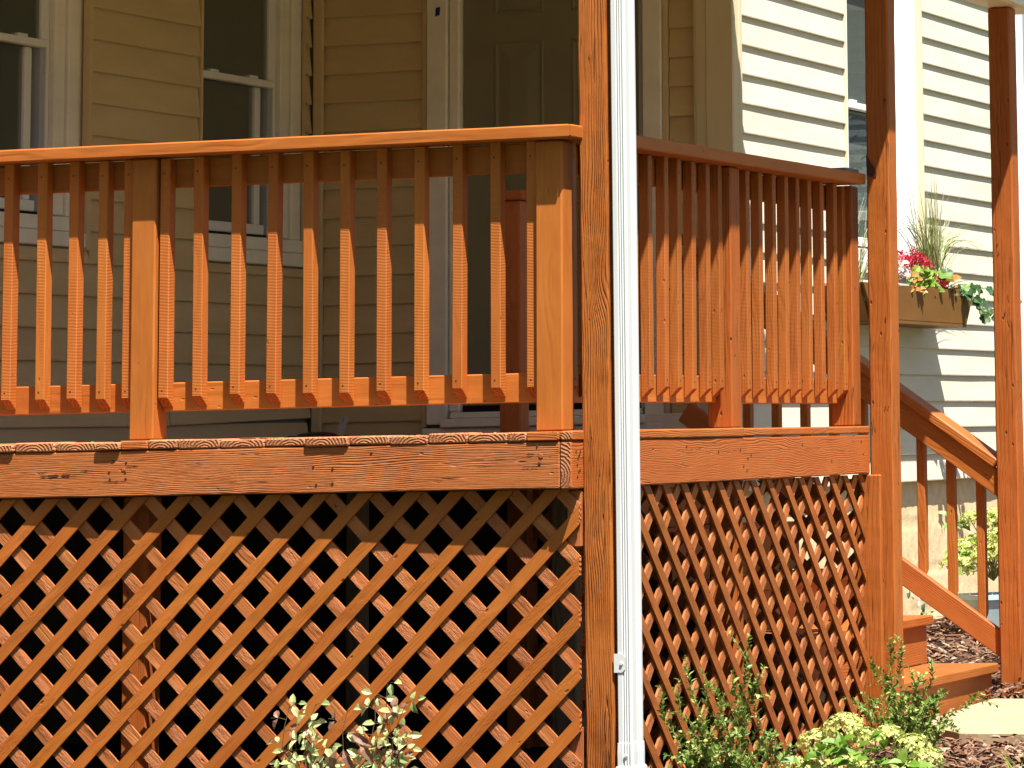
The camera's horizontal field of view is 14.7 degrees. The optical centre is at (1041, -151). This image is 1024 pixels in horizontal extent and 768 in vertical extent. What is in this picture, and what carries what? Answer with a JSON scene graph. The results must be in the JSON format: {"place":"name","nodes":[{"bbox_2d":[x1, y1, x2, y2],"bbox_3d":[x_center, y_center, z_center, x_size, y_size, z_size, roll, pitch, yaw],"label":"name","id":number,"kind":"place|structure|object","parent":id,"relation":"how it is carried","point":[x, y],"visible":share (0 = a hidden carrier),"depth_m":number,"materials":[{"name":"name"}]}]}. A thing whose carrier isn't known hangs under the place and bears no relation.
{"place":"outdoors","nodes":[
{"label":"outdoors","id":0,"kind":"place"},
{"bbox_2d":[288,416,348,436],"bbox_3d":[-2.937,2.352,15.856,0.252,0.089,0.180,-4,-9,16],"label":"dustpan","id":1,"kind":"object","parent":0,"point":[341,429],"visible":0.7,"depth_m":15.82,"materials":[{"name":"black plastic"}]},
{"bbox_2d":[0,617,1023,767],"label":"garden soil","id":2,"kind":"structure","parent":0,"point":[486,747],"depth_m":15.15,"materials":[{"name":"brown soil"}]},
{"bbox_2d":[266,679,425,767],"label":"shrub","id":3,"kind":"object","parent":2,"relation":"on","point":[331,761],"visible":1,"depth_m":11.32,"materials":[{"name":"green plant"}]},
{"bbox_2d":[578,0,617,767],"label":"porch post","id":4,"kind":"object","parent":2,"relation":"on","point":[598,421],"visible":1,"depth_m":11.77,"materials":[{"name":"brown wood"}]},
{"bbox_2d":[610,0,646,767],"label":"downspout","id":5,"kind":"object","parent":4,"relation":"attached to","point":[628,668],"visible":1,"depth_m":11.76,"materials":[{"name":"white paint"}]},
{"bbox_2d":[650,630,793,767],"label":"boxwood shrub","id":6,"kind":"object","parent":2,"relation":"on","point":[704,752],"visible":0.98,"depth_m":11.83,"materials":[{"name":"green plant"}]},
{"bbox_2d":[501,615,1023,767],"bbox_3d":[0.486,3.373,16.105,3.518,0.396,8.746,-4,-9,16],"label":"bark mulch","id":7,"kind":"object","parent":2,"relation":"on","point":[967,750],"visible":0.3,"depth_m":14.04,"materials":[{"name":"brown wood"}]},
{"bbox_2d":[843,634,997,760],"bbox_3d":[-0.426,2.925,13.422,0.508,0.444,0.327,-4,-9,16],"label":"boxwood shrub","id":8,"kind":"object","parent":7,"relation":"on","point":[911,719],"visible":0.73,"depth_m":13.38,"materials":[{"name":"green plant"}]},
{"bbox_2d":[907,591,933,614],"bbox_3d":[-0.569,3.541,18.386,0.154,0.221,0.424,-4,-9,16],"label":"seedling","id":9,"kind":"object","parent":7,"relation":"on","point":[919,604],"visible":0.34,"depth_m":18.25,"materials":[{"name":"green plant"}]},
{"bbox_2d":[957,592,998,633],"bbox_3d":[-0.219,3.580,18.181,0.320,0.215,0.320,3,-10,-28],"label":"plant pot","id":10,"kind":"object","parent":7,"relation":"on","point":[970,599],"visible":0.12,"depth_m":18.04,"materials":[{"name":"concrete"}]},
{"bbox_2d":[935,506,998,580],"bbox_3d":[-0.254,3.247,18.224,0.508,0.345,0.558,-4,-9,16],"label":"hydrangea shrub","id":11,"kind":"object","parent":10,"relation":"in","point":[965,547],"visible":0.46,"depth_m":18.18,"materials":[{"name":"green plant"}]},
{"bbox_2d":[778,711,945,767],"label":"hydrangea shrub","id":12,"kind":"object","parent":2,"relation":"on","point":[836,747],"visible":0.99,"depth_m":12.54,"materials":[{"name":"green plant"}]},
{"bbox_2d":[865,0,903,742],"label":"porch post","id":13,"kind":"object","parent":2,"relation":"on","point":[883,311],"visible":0.88,"depth_m":14.32,"materials":[{"name":"brown wood"}]},
{"bbox_2d":[988,7,1023,698],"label":"porch post","id":14,"kind":"object","parent":2,"relation":"on","point":[1006,269],"visible":0.93,"depth_m":15.77,"materials":[{"name":"brown wood"}]},
{"bbox_2d":[995,747,1023,767],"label":"grass tuft","id":15,"kind":"object","parent":2,"relation":"on","point":[1010,760],"visible":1,"depth_m":12.71,"materials":[{"name":"green plant"}]},
{"bbox_2d":[824,198,867,281],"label":"ornamental grass","id":16,"kind":"object","parent":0,"point":[861,275],"depth_m":17.62,"materials":[{"name":"green plant"}]},
{"bbox_2d":[897,170,992,287],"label":"ornamental grass","id":17,"kind":"object","parent":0,"point":[937,252],"depth_m":18.76,"materials":[{"name":"green plant"}]},
{"bbox_2d":[925,698,1023,743],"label":"concrete path","id":18,"kind":"structure","parent":0,"point":[980,719],"depth_m":14.46,"materials":[{"name":"beige concrete"}]},
{"bbox_2d":[1022,14,1023,80],"label":"sky","id":19,"kind":"structure","parent":0,"point":[1022,14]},
{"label":"lawn","id":20,"kind":"structure","parent":0,"visible":0},
{"bbox_2d":[0,426,869,767],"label":"porch deck","id":21,"kind":"structure","parent":20,"relation":"on","point":[526,464],"depth_m":12.13,"materials":[{"name":"brown wood"}]},
{"bbox_2d":[0,124,573,440],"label":"railing","id":22,"kind":"object","parent":21,"relation":"on","point":[148,393],"visible":1,"depth_m":12.12,"materials":[{"name":"brown wood"}]},
{"bbox_2d":[0,489,583,767],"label":"lattice panel","id":23,"kind":"object","parent":21,"relation":"attached to","point":[571,530],"visible":1,"depth_m":11.91,"materials":[{"name":"brown wood"}]},
{"bbox_2d":[500,190,528,431],"bbox_3d":[-1.987,1.742,14.683,0.123,0.908,0.130,-4,-9,16],"label":"newel post","id":24,"kind":"object","parent":21,"relation":"on","point":[514,417],"visible":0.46,"depth_m":14.65,"materials":[{"name":"brown wood"}]},
{"bbox_2d":[533,479,856,746],"bbox_3d":[-1.302,2.897,14.392,1.338,1.110,0.018,-4,-9,16],"label":"lattice panel","id":25,"kind":"object","parent":21,"relation":"attached to","point":[540,695],"visible":0.23,"depth_m":14.35,"materials":[{"name":"brown wood"}]},
{"bbox_2d":[557,124,864,427],"bbox_3d":[-1.087,1.477,13.083,0.147,0.921,2.778,-4,-9,16],"label":"railing","id":26,"kind":"object","parent":21,"relation":"on","point":[733,190],"visible":0.82,"depth_m":13.32,"materials":[{"name":"brown wood"}]},
{"bbox_2d":[834,167,858,172],"bbox_3d":[-0.737,1.182,14.334,0.092,0.016,0.140,-4,-9,16],"label":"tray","id":27,"kind":"object","parent":26,"relation":"on","point":[850,169],"visible":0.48,"depth_m":14.28,"materials":[{"name":"grey metal"}]},
{"bbox_2d":[579,474,885,767],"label":"lattice panel","id":28,"kind":"object","parent":21,"relation":"attached to","point":[864,573],"visible":0.83,"depth_m":13.22,"materials":[{"name":"brown wood"}]},
{"bbox_2d":[679,235,999,656],"bbox_3d":[-0.791,2.437,15.967,1.458,1.756,0.135,-4,-9,16],"label":"stair railing","id":29,"kind":"object","parent":21,"relation":"on","point":[925,424],"visible":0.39,"depth_m":15.80,"materials":[{"name":"brown wood"}]},
{"bbox_2d":[0,0,1023,757],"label":"house","id":30,"kind":"structure","parent":20,"relation":"on","point":[778,78],"depth_m":16.92,"materials":[{"name":"beige"}]},
{"bbox_2d":[0,0,85,247],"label":"window","id":31,"kind":"structure","parent":30,"relation":"in","point":[41,79],"depth_m":15.21,"materials":[{"name":"grey"}]},
{"bbox_2d":[192,0,302,267],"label":"window","id":32,"kind":"structure","parent":30,"relation":"in","point":[257,44],"depth_m":16.89,"materials":[{"name":"grey"}]},
{"bbox_2d":[435,7,439,15],"bbox_3d":[-2.648,0.710,17.091,0.024,0.042,0.002,-4,-9,16],"label":"doorbell","id":33,"kind":"object","parent":30,"relation":"attached to","point":[437,12],"visible":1,"depth_m":17.09,"materials":[{"name":"black plastic"}]},
{"bbox_2d":[463,0,639,405],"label":"door","id":34,"kind":"structure","parent":30,"relation":"in","point":[521,63],"depth_m":16.98,"materials":[{"name":"green paint"}]},
{"bbox_2d":[846,0,919,277],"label":"window","id":35,"kind":"structure","parent":30,"relation":"in","point":[906,148],"depth_m":18.85,"materials":[{"name":"grey"}]},
{"bbox_2d":[825,282,972,328],"bbox_3d":[-0.661,2.142,18.271,0.207,0.175,1.658,-4,-9,16],"label":"flower box","id":36,"kind":"object","parent":30,"relation":"attached to","point":[933,308],"visible":0.66,"depth_m":18.34,"materials":[{"name":"brown paint"}]},
{"bbox_2d":[898,260,910,279],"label":"white leaved plant","id":37,"kind":"object","parent":36,"relation":"on","point":[902,263],"visible":0.43,"depth_m":18.12,"materials":[{"name":"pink plant"}]},
{"bbox_2d":[897,250,916,284],"bbox_3d":[-0.664,1.960,18.128,0.089,0.214,0.457,-4,-9,16],"label":"red flower","id":38,"kind":"object","parent":36,"relation":"on","point":[908,258],"visible":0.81,"depth_m":18.24,"materials":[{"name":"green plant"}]},
{"bbox_2d":[911,271,927,292],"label":"coleus plant","id":39,"kind":"object","parent":36,"relation":"on","point":[922,288],"visible":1,"depth_m":18.21,"materials":[{"name":"orange plant"}]},
{"bbox_2d":[906,246,933,286],"bbox_3d":[-0.590,1.991,18.394,0.099,0.243,0.386,-4,-9,16],"label":"red flower","id":40,"kind":"object","parent":36,"relation":"on","point":[920,261],"visible":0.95,"depth_m":18.40,"materials":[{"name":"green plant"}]},
{"bbox_2d":[909,265,945,294],"bbox_3d":[-0.545,2.037,18.409,0.091,0.160,0.379,-4,-9,16],"label":"chartreuse plant","id":41,"kind":"object","parent":36,"relation":"on","point":[928,276],"visible":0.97,"depth_m":18.40,"materials":[{"name":"green plant"}]},
{"bbox_2d":[926,268,946,288],"bbox_3d":[-0.522,2.052,18.552,0.088,0.119,0.289,-4,-9,16],"label":"red flower","id":42,"kind":"object","parent":36,"relation":"on","point":[939,284],"visible":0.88,"depth_m":18.64,"materials":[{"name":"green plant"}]},
{"bbox_2d":[942,275,961,293],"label":"coleus plant","id":43,"kind":"object","parent":36,"relation":"in","point":[953,279],"visible":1,"depth_m":18.68,"materials":[{"name":"orange plant"}]},
{"bbox_2d":[937,268,1021,323],"bbox_3d":[-0.323,2.170,18.917,0.128,0.272,0.768,-7,-10,34],"label":"ivy","id":44,"kind":"object","parent":36,"relation":"on","point":[985,313],"visible":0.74,"depth_m":18.90,"materials":[{"name":"green plant"}]},
{"bbox_2d":[964,0,1023,14],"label":"porch roof","id":45,"kind":"structure","parent":30,"relation":"attached to","point":[1017,6],"depth_m":15.88,"materials":[{"name":"beige wood"}]},
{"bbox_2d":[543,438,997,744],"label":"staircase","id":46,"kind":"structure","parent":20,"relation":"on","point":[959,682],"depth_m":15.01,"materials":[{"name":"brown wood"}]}
]}

